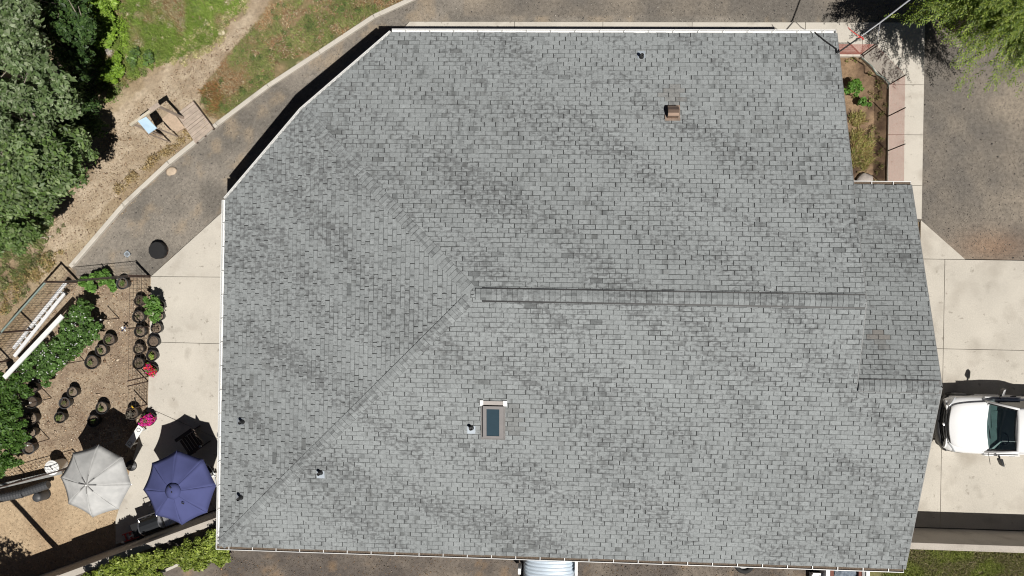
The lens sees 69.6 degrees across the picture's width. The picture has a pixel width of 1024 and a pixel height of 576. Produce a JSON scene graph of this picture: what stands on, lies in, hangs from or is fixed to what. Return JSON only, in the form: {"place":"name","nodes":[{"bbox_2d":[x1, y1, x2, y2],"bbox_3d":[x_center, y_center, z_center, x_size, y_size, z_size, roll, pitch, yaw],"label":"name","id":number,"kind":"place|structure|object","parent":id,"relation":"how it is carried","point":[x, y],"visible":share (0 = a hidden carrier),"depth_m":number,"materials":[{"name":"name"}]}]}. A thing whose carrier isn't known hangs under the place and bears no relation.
{"place":"outdoors","nodes":[
{"label":"outdoors","id":0,"kind":"place"},
{"bbox_2d":[0,221,54,293],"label":"grass","id":1,"kind":"structure","parent":0,"point":[10,256],"depth_m":26.72,"materials":[{"name":"green plant"}]},
{"bbox_2d":[81,0,249,103],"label":"grass","id":2,"kind":"structure","parent":0,"point":[161,44],"depth_m":26.47,"materials":[{"name":"green plant"}]},
{"bbox_2d":[116,214,220,543],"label":"patio","id":3,"kind":"structure","parent":0,"point":[183,385],"depth_m":26.47,"materials":[{"name":"concrete"}]},
{"bbox_2d":[121,531,143,542],"bbox_3d":[-13.681,8.889,26.429,0.810,0.234,0.460,-21,89,2],"label":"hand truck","id":4,"kind":"object","parent":3,"relation":"on","point":[138,538],"visible":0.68,"depth_m":26.36,"materials":[{"name":"black paint"}]},
{"bbox_2d":[125,425,146,447],"bbox_3d":[-13.419,5.286,26.376,0.235,0.464,0.863,34,91,2],"label":"bench","id":5,"kind":"object","parent":3,"relation":"on","point":[130,443],"visible":0.99,"depth_m":26.16,"materials":[{"name":"white plastic"}]},
{"bbox_2d":[138,412,156,426],"bbox_3d":[-12.989,4.694,26.273,0.622,0.592,0.501,-44,88,2],"label":"plant pot","id":6,"kind":"object","parent":3,"relation":"on","point":[148,419],"visible":1,"depth_m":26.11,"materials":[{"name":"plastic"}]},
{"bbox_2d":[143,362,158,377],"bbox_3d":[-12.852,2.920,26.301,0.568,0.524,0.420,32,91,2],"label":"plant pot","id":7,"kind":"object","parent":3,"relation":"on","point":[151,369],"visible":1,"depth_m":26.15,"materials":[{"name":"plastic"}]},
{"bbox_2d":[130,512,175,537],"bbox_3d":[-12.526,8.166,25.929,1.560,1.140,0.635,-21,89,2],"label":"gas grill","id":8,"kind":"object","parent":3,"relation":"on","point":[150,524],"visible":0.68,"depth_m":25.47,"materials":[{"name":"metal"}]},
{"bbox_2d":[146,350,159,360],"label":"plant pot","id":9,"kind":"object","parent":3,"relation":"on","point":[152,355],"visible":1,"depth_m":26.31,"materials":[{"name":"black plastic"}]},
{"bbox_2d":[147,336,160,347],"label":"plant pot","id":10,"kind":"object","parent":3,"relation":"on","point":[153,341],"visible":1,"depth_m":26.30,"materials":[{"name":"black plastic"}]},
{"bbox_2d":[150,322,163,333],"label":"plant pot","id":11,"kind":"object","parent":3,"relation":"on","point":[156,328],"visible":0.99,"depth_m":26.24,"materials":[{"name":"black plastic"}]},
{"bbox_2d":[153,312,165,320],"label":"plant pot","id":12,"kind":"object","parent":3,"relation":"on","point":[163,314],"visible":0.41,"depth_m":26.32,"materials":[{"name":"black plastic"}]},
{"bbox_2d":[143,450,216,524],"bbox_3d":[-10.941,6.593,25.124,2.294,2.750,2.294,-27,89,2],"label":"patio umbrella","id":13,"kind":"object","parent":3,"relation":"on","point":[179,487],"visible":1,"depth_m":24.12,"materials":[{"name":"blue fabric"}]},
{"bbox_2d":[175,425,210,454],"bbox_3d":[-11.272,5.388,25.967,0.940,1.014,0.780,-35,89,2],"label":"garden chair","id":14,"kind":"object","parent":3,"relation":"on","point":[183,438],"visible":0.97,"depth_m":26.10,"materials":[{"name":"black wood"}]},
{"bbox_2d":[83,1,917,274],"bbox_3d":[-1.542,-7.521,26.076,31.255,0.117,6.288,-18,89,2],"label":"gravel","id":15,"kind":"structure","parent":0,"point":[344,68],"depth_m":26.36,"materials":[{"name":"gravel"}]},
{"bbox_2d":[166,167,176,175],"bbox_3d":[-12.283,-4.198,26.534,0.420,0.090,0.338,1,90,2],"label":"rock","id":16,"kind":"object","parent":15,"relation":"on","point":[170,171],"visible":1,"depth_m":26.51,"materials":[{"name":"beige stone"}]},
{"bbox_2d":[0,0,1023,575],"bbox_3d":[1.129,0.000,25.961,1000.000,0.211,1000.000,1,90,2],"label":"ground","id":17,"kind":"structure","parent":0,"point":[140,88],"depth_m":26.44,"materials":[{"name":"soil"}]},
{"bbox_2d":[0,489,23,502],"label":"corrugated pipe","id":18,"kind":"object","parent":17,"relation":"on","point":[9,496],"visible":0.97,"depth_m":26.24,"materials":[{"name":"grey plastic"}]},
{"bbox_2d":[0,370,35,477],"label":"hedge","id":19,"kind":"object","parent":17,"relation":"on","point":[18,437],"visible":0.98,"depth_m":25.77,"materials":[{"name":"green plant"}]},
{"bbox_2d":[0,206,53,257],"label":"tree","id":20,"kind":"object","parent":17,"relation":"on","point":[25,231],"visible":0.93,"depth_m":23.53,"materials":[{"name":"green plant"}]},
{"bbox_2d":[22,442,38,454],"bbox_3d":[-17.356,5.763,26.586,0.445,0.347,0.439,1,90,2],"label":"plant pot","id":21,"kind":"object","parent":17,"relation":"on","point":[29,449],"visible":0.91,"depth_m":26.48,"materials":[{"name":"grey plastic"}]},
{"bbox_2d":[0,470,64,488],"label":"grey plank","id":22,"kind":"object","parent":17,"relation":"on","point":[41,477],"visible":0.46,"depth_m":26.45,"materials":[{"name":"grey wood"}]},
{"bbox_2d":[25,427,39,437],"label":"plant pot","id":23,"kind":"object","parent":17,"relation":"on","point":[34,431],"visible":0.72,"depth_m":26.51,"materials":[{"name":"black plastic"}]},
{"bbox_2d":[0,223,65,315],"bbox_3d":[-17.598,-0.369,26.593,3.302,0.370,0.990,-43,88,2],"label":"dry weeds","id":24,"kind":"object","parent":17,"relation":"on","point":[35,272],"visible":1,"depth_m":26.68,"materials":[{"name":"beige plant"}]},
{"bbox_2d":[25,412,40,424],"bbox_3d":[-17.266,4.684,26.585,0.441,0.341,0.435,1,90,2],"label":"plant pot","id":25,"kind":"object","parent":17,"relation":"on","point":[34,418],"visible":0.93,"depth_m":26.49,"materials":[{"name":"brown plastic"}]},
{"bbox_2d":[25,396,41,408],"bbox_3d":[-17.241,4.109,26.583,0.449,0.342,0.443,1,90,2],"label":"plant pot","id":26,"kind":"object","parent":17,"relation":"on","point":[33,404],"visible":0.9,"depth_m":26.48,"materials":[{"name":"black plastic"}]},
{"bbox_2d":[0,467,66,487],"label":"wire fence","id":27,"kind":"object","parent":17,"relation":"on","point":[33,477],"visible":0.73,"depth_m":25.82,"materials":[{"name":"metal"}]},
{"bbox_2d":[28,382,41,392],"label":"plant pot","id":28,"kind":"object","parent":17,"relation":"on","point":[35,386],"visible":0.72,"depth_m":26.51,"materials":[{"name":"black plastic"}]},
{"bbox_2d":[3,314,68,378],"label":"white beam","id":29,"kind":"structure","parent":17,"relation":"on","point":[34,345],"depth_m":25.27,"materials":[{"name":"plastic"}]},
{"bbox_2d":[21,481,50,496],"bbox_3d":[-17.013,7.173,26.314,0.969,0.302,0.310,-19,89,2],"label":"corrugated pipe","id":30,"kind":"object","parent":17,"relation":"on","point":[35,488],"visible":1,"depth_m":26.20,"materials":[{"name":"grey plastic"}]},
{"bbox_2d":[0,281,77,367],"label":"wire fence","id":31,"kind":"object","parent":17,"relation":"on","point":[22,308],"visible":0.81,"depth_m":25.55,"materials":[{"name":"metal"}]},
{"bbox_2d":[12,280,68,356],"bbox_3d":[-16.935,1.108,26.486,0.339,0.110,3.344,39,92,2],"label":"ladder","id":32,"kind":"object","parent":17,"relation":"on","point":[40,323],"visible":0.96,"depth_m":26.44,"materials":[{"name":"metal"}]},
{"bbox_2d":[32,489,50,501],"bbox_3d":[-16.980,7.491,26.513,0.410,0.500,0.410,1,90,2],"label":"black tub","id":33,"kind":"object","parent":17,"relation":"on","point":[42,495],"visible":0.84,"depth_m":26.39,"materials":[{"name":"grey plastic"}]},
{"bbox_2d":[0,0,85,141],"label":"tree","id":34,"kind":"object","parent":17,"relation":"on","point":[43,95],"visible":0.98,"depth_m":21.51,"materials":[{"name":"green plant"}]},
{"bbox_2d":[0,121,98,218],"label":"tree","id":35,"kind":"object","parent":17,"relation":"on","point":[34,173],"visible":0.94,"depth_m":21.81,"materials":[{"name":"green plant"}]},
{"bbox_2d":[44,458,67,474],"bbox_3d":[-16.327,6.381,26.372,0.524,0.685,0.519,1,90,2],"label":"lidded bin","id":36,"kind":"object","parent":17,"relation":"on","point":[54,465],"visible":0.93,"depth_m":26.11,"materials":[{"name":"white plastic"}]},
{"bbox_2d":[15,298,102,387],"bbox_3d":[-15.860,2.084,26.137,1.562,1.230,3.791,45,92,2],"label":"bean bush","id":37,"kind":"object","parent":17,"relation":"on","point":[79,338],"visible":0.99,"depth_m":25.80,"materials":[{"name":"green plant"}]},
{"bbox_2d":[0,489,118,575],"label":"dry litter","id":38,"kind":"object","parent":17,"relation":"on","point":[48,536],"visible":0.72,"depth_m":26.77,"materials":[{"name":"plant"}]},
{"bbox_2d":[54,412,68,422],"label":"plant pot","id":39,"kind":"object","parent":17,"relation":"on","point":[60,417],"visible":1,"depth_m":26.45,"materials":[{"name":"black plastic"}]},
{"bbox_2d":[59,397,73,408],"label":"plant pot","id":40,"kind":"object","parent":17,"relation":"on","point":[65,402],"visible":1,"depth_m":26.45,"materials":[{"name":"grey plastic"}]},
{"bbox_2d":[25,67,109,163],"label":"undergrowth","id":41,"kind":"object","parent":17,"relation":"on","point":[89,105],"visible":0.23,"depth_m":25.73,"materials":[{"name":"green plant"}]},
{"bbox_2d":[34,0,100,101],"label":"tree","id":42,"kind":"object","parent":17,"relation":"on","point":[69,29],"visible":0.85,"depth_m":23.90,"materials":[{"name":"green plant"}]},
{"bbox_2d":[67,387,80,397],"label":"plant pot","id":43,"kind":"object","parent":17,"relation":"on","point":[72,392],"visible":1,"depth_m":26.45,"materials":[{"name":"black plastic"}]},
{"bbox_2d":[0,279,150,482],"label":"wood chips","id":44,"kind":"object","parent":17,"relation":"on","point":[104,361],"visible":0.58,"depth_m":26.70,"materials":[{"name":"wood"}]},
{"bbox_2d":[84,355,100,368],"bbox_3d":[-15.056,2.655,26.453,0.524,0.413,0.516,1,90,2],"label":"plant pot","id":45,"kind":"object","parent":17,"relation":"on","point":[92,362],"visible":1,"depth_m":26.41,"materials":[{"name":"black plastic"}]},
{"bbox_2d":[87,415,101,426],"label":"plant pot","id":46,"kind":"object","parent":17,"relation":"on","point":[94,420],"visible":1,"depth_m":26.41,"materials":[{"name":"black plastic"}]},
{"bbox_2d":[78,268,116,292],"bbox_3d":[-14.900,-0.269,26.452,1.426,0.519,0.922,1,90,2],"label":"lettuce bed","id":47,"kind":"object","parent":17,"relation":"on","point":[90,286],"visible":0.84,"depth_m":26.32,"materials":[{"name":"green plant"}]},
{"bbox_2d":[60,444,136,516],"bbox_3d":[-13.780,6.403,25.238,2.258,2.770,2.258,28,91,2],"label":"patio umbrella","id":48,"kind":"object","parent":17,"relation":"on","point":[100,472],"visible":1,"depth_m":24.24,"materials":[{"name":"grey fabric"}]},
{"bbox_2d":[95,344,109,356],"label":"plant pot","id":49,"kind":"object","parent":17,"relation":"on","point":[101,350],"visible":1,"depth_m":26.39,"materials":[{"name":"black plastic"}]},
{"bbox_2d":[86,0,119,36],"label":"shrub","id":50,"kind":"object","parent":17,"relation":"on","point":[103,13],"visible":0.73,"depth_m":25.91,"materials":[{"name":"green plant"}]},
{"bbox_2d":[55,275,150,282],"bbox_3d":[-14.393,-0.324,26.000,2.631,1.500,0.044,-5,90,2],"label":"wire fence","id":51,"kind":"object","parent":17,"relation":"on","point":[95,279],"visible":0.84,"depth_m":25.75,"materials":[{"name":"metal"}]},
{"bbox_2d":[95,402,110,413],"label":"plant pot","id":52,"kind":"object","parent":17,"relation":"on","point":[102,407],"visible":1,"depth_m":26.41,"materials":[{"name":"black plastic"}]},
{"bbox_2d":[93,19,118,49],"bbox_3d":[-14.457,-9.003,26.237,0.927,0.897,1.184,41,92,2],"label":"shrub","id":53,"kind":"object","parent":17,"relation":"on","point":[107,32],"visible":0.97,"depth_m":26.04,"materials":[{"name":"green plant"}]},
{"bbox_2d":[82,1,131,86],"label":"weeds","id":54,"kind":"object","parent":17,"relation":"on","point":[95,62],"visible":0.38,"depth_m":26.46,"materials":[{"name":"green plant"}]},
{"bbox_2d":[105,49,113,56],"bbox_3d":[-14.548,-8.524,26.601,0.348,0.204,0.348,1,90,2],"label":"rock","id":55,"kind":"object","parent":17,"relation":"on","point":[107,51],"visible":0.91,"depth_m":26.52,"materials":[{"name":"beige stone"}]},
{"bbox_2d":[103,334,117,345],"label":"plant pot","id":56,"kind":"object","parent":17,"relation":"on","point":[110,339],"visible":1,"depth_m":26.38,"materials":[{"name":"brown plastic"}]},
{"bbox_2d":[99,51,124,83],"bbox_3d":[-14.164,-7.813,26.287,0.724,0.775,1.220,25,91,2],"label":"shrub","id":57,"kind":"object","parent":17,"relation":"on","point":[113,70],"visible":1,"depth_m":26.09,"materials":[{"name":"green plant"}]},
{"bbox_2d":[116,278,130,289],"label":"plant pot","id":58,"kind":"object","parent":17,"relation":"on","point":[122,283],"visible":0.98,"depth_m":26.32,"materials":[{"name":"grey plastic"}]},
{"bbox_2d":[39,511,215,575],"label":"retaining wall","id":59,"kind":"structure","parent":17,"relation":"on","point":[148,542],"depth_m":25.03,"materials":[{"name":"concrete"}]},
{"bbox_2d":[0,21,264,348],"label":"straw litter","id":60,"kind":"object","parent":17,"relation":"on","point":[114,174],"visible":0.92,"depth_m":26.63,"materials":[{"name":"plant"}]},
{"bbox_2d":[125,406,141,419],"bbox_3d":[-13.549,4.473,26.306,0.464,0.575,0.470,-30,89,2],"label":"plant pot","id":61,"kind":"object","parent":17,"relation":"on","point":[133,414],"visible":0.93,"depth_m":26.25,"materials":[{"name":"brown plastic"}]},
{"bbox_2d":[126,381,147,410],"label":"wire gate","id":62,"kind":"structure","parent":17,"relation":"on","point":[136,397],"depth_m":25.92,"materials":[{"name":"metal"}]},
{"bbox_2d":[127,276,150,381],"bbox_3d":[-13.140,1.399,25.970,0.044,1.450,3.629,1,90,2],"label":"wire fence","id":63,"kind":"object","parent":17,"relation":"on","point":[133,292],"visible":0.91,"depth_m":25.80,"materials":[{"name":"metal"}]},
{"bbox_2d":[132,310,147,322],"bbox_3d":[-13.326,1.025,26.366,0.459,0.436,0.452,1,90,2],"label":"plant pot","id":64,"kind":"object","parent":17,"relation":"on","point":[136,316],"visible":0.98,"depth_m":26.32,"materials":[{"name":"black plastic"}]},
{"bbox_2d":[133,357,146,369],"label":"plant pot","id":65,"kind":"object","parent":17,"relation":"on","point":[143,362],"visible":0.83,"depth_m":26.34,"materials":[{"name":"black plastic"}]},
{"bbox_2d":[133,343,146,354],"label":"plant pot","id":66,"kind":"object","parent":17,"relation":"on","point":[137,348],"visible":0.96,"depth_m":26.33,"materials":[{"name":"brown plastic"}]},
{"bbox_2d":[126,46,154,67],"bbox_3d":[-13.278,-8.246,26.346,1.040,0.580,0.742,1,90,2],"label":"shrub","id":67,"kind":"object","parent":17,"relation":"on","point":[131,59],"visible":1,"depth_m":26.22,"materials":[{"name":"green plant"}]},
{"bbox_2d":[134,295,146,305],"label":"plant pot","id":68,"kind":"object","parent":17,"relation":"on","point":[138,301],"visible":0.85,"depth_m":26.33,"materials":[{"name":"brown plastic"}]},
{"bbox_2d":[134,325,148,337],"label":"plant pot","id":69,"kind":"object","parent":17,"relation":"on","point":[140,333],"visible":0.91,"depth_m":26.33,"materials":[{"name":"black plastic"}]},
{"bbox_2d":[142,294,165,323],"bbox_3d":[-12.548,0.733,26.052,0.672,1.100,1.030,1,90,2],"label":"tall pot plant","id":70,"kind":"object","parent":17,"relation":"on","point":[156,308],"visible":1,"depth_m":25.66,"materials":[{"name":"green plant"}]},
{"bbox_2d":[129,103,183,142],"bbox_3d":[-12.141,-5.658,25.567,1.229,1.970,0.487,-37,89,2],"label":"play frame","id":71,"kind":"object","parent":17,"relation":"on","point":[147,124],"visible":1,"depth_m":24.88,"materials":[{"name":"brown wood"}]},
{"bbox_2d":[149,242,167,258],"bbox_3d":[-12.695,-1.349,26.434,0.627,0.285,0.634,1,90,2],"label":"fire pit","id":72,"kind":"object","parent":17,"relation":"on","point":[158,250],"visible":1,"depth_m":26.30,"materials":[{"name":"black metal"}]},
{"bbox_2d":[112,120,205,194],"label":"dry weeds","id":73,"kind":"object","parent":17,"relation":"on","point":[164,152],"visible":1,"depth_m":26.47,"materials":[{"name":"beige plant"}]},
{"bbox_2d":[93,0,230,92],"bbox_3d":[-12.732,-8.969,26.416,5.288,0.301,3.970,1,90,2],"label":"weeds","id":74,"kind":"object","parent":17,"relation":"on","point":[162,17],"visible":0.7,"depth_m":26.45,"materials":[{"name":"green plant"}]},
{"bbox_2d":[162,110,184,131],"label":"platform","id":75,"kind":"structure","parent":17,"relation":"on","point":[172,122],"depth_m":26.43,"materials":[{"name":"beige wood"}]},
{"bbox_2d":[177,100,215,143],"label":"wooden deck","id":76,"kind":"structure","parent":17,"relation":"on","point":[193,115],"depth_m":26.36,"materials":[{"name":"brown wood"}]},
{"bbox_2d":[197,80,223,114],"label":"dry grass","id":77,"kind":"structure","parent":17,"relation":"on","point":[217,98],"depth_m":26.36,"materials":[{"name":"brown plant"}]},
{"bbox_2d":[69,0,414,267],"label":"curb","id":78,"kind":"structure","parent":17,"relation":"on","point":[158,172],"depth_m":26.36,"materials":[{"name":"concrete"}]},
{"bbox_2d":[200,0,402,119],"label":"grass","id":79,"kind":"structure","parent":17,"relation":"on","point":[246,45],"depth_m":26.30,"materials":[{"name":"green plant"}]},
{"bbox_2d":[216,29,942,572],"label":"house","id":80,"kind":"structure","parent":17,"relation":"on","point":[624,295],"depth_m":22.12,"materials":[{"name":"grey"}]},
{"bbox_2d":[814,0,909,53],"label":"service cable","id":81,"kind":"object","parent":80,"relation":"attached to","point":[837,52],"visible":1,"depth_m":22.16,"materials":[{"name":"black rubber"}]},
{"bbox_2d":[844,78,864,96],"bbox_3d":[11.677,-6.803,25.257,0.595,0.583,0.738,40,92,2],"label":"bed shrub","id":82,"kind":"object","parent":17,"relation":"on","point":[855,85],"visible":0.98,"depth_m":25.07,"materials":[{"name":"green plant"}]},
{"bbox_2d":[840,54,889,85],"bbox_3d":[11.597,-7.851,25.460,3.266,0.140,0.740,19,91,2],"label":"bed edging","id":83,"kind":"object","parent":17,"relation":"on","point":[860,56],"visible":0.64,"depth_m":25.39,"materials":[{"name":"concrete"}]},
{"bbox_2d":[857,172,872,180],"bbox_3d":[12.189,-3.763,25.434,0.559,0.220,0.464,1,90,2],"label":"rock","id":84,"kind":"object","parent":17,"relation":"on","point":[864,176],"visible":0.7,"depth_m":25.36,"materials":[{"name":"beige stone"}]},
{"bbox_2d":[857,97,872,106],"bbox_3d":[12.102,-6.332,25.323,0.494,0.415,0.347,42,92,2],"label":"bed shrub","id":85,"kind":"object","parent":17,"relation":"on","point":[862,101],"visible":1,"depth_m":25.21,"materials":[{"name":"green plant"}]},
{"bbox_2d":[845,57,887,180],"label":"weeds","id":86,"kind":"object","parent":17,"relation":"on","point":[853,151],"visible":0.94,"depth_m":25.42,"materials":[{"name":"green plant"}]},
{"bbox_2d":[839,43,906,180],"bbox_3d":[12.240,-6.312,24.917,2.070,1.350,5.654,-34,89,2],"label":"net fence","id":87,"kind":"object","parent":17,"relation":"on","point":[856,47],"visible":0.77,"depth_m":24.77,"materials":[{"name":"metal"}]},
{"bbox_2d":[861,57,888,88],"bbox_3d":[12.409,-7.367,25.129,0.222,0.324,1.410,-44,88,2],"label":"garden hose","id":88,"kind":"object","parent":87,"relation":"attached to","point":[876,73],"visible":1,"depth_m":25.07,"materials":[{"name":"grey rubber"}]},
{"bbox_2d":[884,0,1023,97],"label":"locust tree","id":89,"kind":"object","parent":17,"relation":"on","point":[994,18],"visible":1,"depth_m":21.70,"materials":[{"name":"green plant"}]},
{"bbox_2d":[910,528,1023,552],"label":"retaining wall","id":90,"kind":"structure","parent":17,"relation":"on","point":[967,540],"depth_m":24.17,"materials":[{"name":"concrete"}]},
{"bbox_2d":[76,524,1023,575],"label":"terrace","id":91,"kind":"structure","parent":0,"point":[313,565],"depth_m":24.67,"materials":[{"name":"concrete"}]},
{"bbox_2d":[80,548,170,575],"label":"hedge","id":92,"kind":"object","parent":91,"relation":"on","point":[131,565],"visible":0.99,"depth_m":24.42,"materials":[{"name":"green plant"}]},
{"bbox_2d":[160,564,178,572],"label":"edging kerb","id":93,"kind":"structure","parent":91,"relation":"on","point":[168,568],"depth_m":24.91,"materials":[{"name":"concrete"}]},
{"bbox_2d":[165,528,232,571],"bbox_3d":[-10.391,8.660,24.545,2.180,0.891,1.530,1,90,2],"label":"hedge","id":94,"kind":"object","parent":91,"relation":"on","point":[201,555],"visible":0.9,"depth_m":24.28,"materials":[{"name":"green plant"}]},
{"bbox_2d":[211,555,834,575],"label":"gravel","id":95,"kind":"structure","parent":91,"relation":"on","point":[461,567],"depth_m":24.62,"materials":[{"name":"brown gravel"}]},
{"bbox_2d":[735,567,752,573],"bbox_3d":[7.585,9.004,24.073,0.660,0.160,0.660,1,90,2],"label":"tyre","id":96,"kind":"object","parent":95,"relation":"on","point":[743,570],"visible":0.24,"depth_m":24.00,"materials":[{"name":"black rubber"}]},
{"bbox_2d":[518,560,577,575],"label":"arched cover","id":97,"kind":"object","parent":91,"relation":"on","point":[546,568],"visible":0.31,"depth_m":23.76,"materials":[{"name":"white paint"}]},
{"bbox_2d":[809,570,822,575],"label":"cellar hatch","id":98,"kind":"object","parent":91,"relation":"on","point":[815,573],"visible":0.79,"depth_m":23.79,"materials":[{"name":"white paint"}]},
{"bbox_2d":[820,570,869,575],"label":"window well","id":99,"kind":"object","parent":91,"relation":"on","point":[843,573],"depth_m":23.58,"materials":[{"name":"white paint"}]},
{"bbox_2d":[404,22,924,221],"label":"pavement","id":100,"kind":"structure","parent":0,"point":[900,46],"depth_m":25.38,"materials":[{"name":"concrete"}]},
{"bbox_2d":[849,110,877,171],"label":"dry grass","id":101,"kind":"structure","parent":0,"point":[866,144],"depth_m":25.43,"materials":[{"name":"yellow plant"}]},
{"bbox_2d":[884,549,1023,575],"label":"lawn grass","id":102,"kind":"structure","parent":0,"point":[952,565],"depth_m":23.83,"materials":[{"name":"green plant"}]},
{"bbox_2d":[914,220,1023,530],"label":"driveway","id":103,"kind":"structure","parent":0,"point":[977,309],"depth_m":25.27,"materials":[{"name":"concrete"}]},
{"bbox_2d":[934,388,1023,466],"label":"pickup truck","id":104,"kind":"object","parent":103,"relation":"on","point":[988,424],"visible":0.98,"depth_m":24.19,"materials":[{"name":"white paint"}]},
{"bbox_2d":[922,25,1023,258],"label":"gravel","id":105,"kind":"structure","parent":0,"point":[972,153],"depth_m":25.35,"materials":[{"name":"grey gravel"}]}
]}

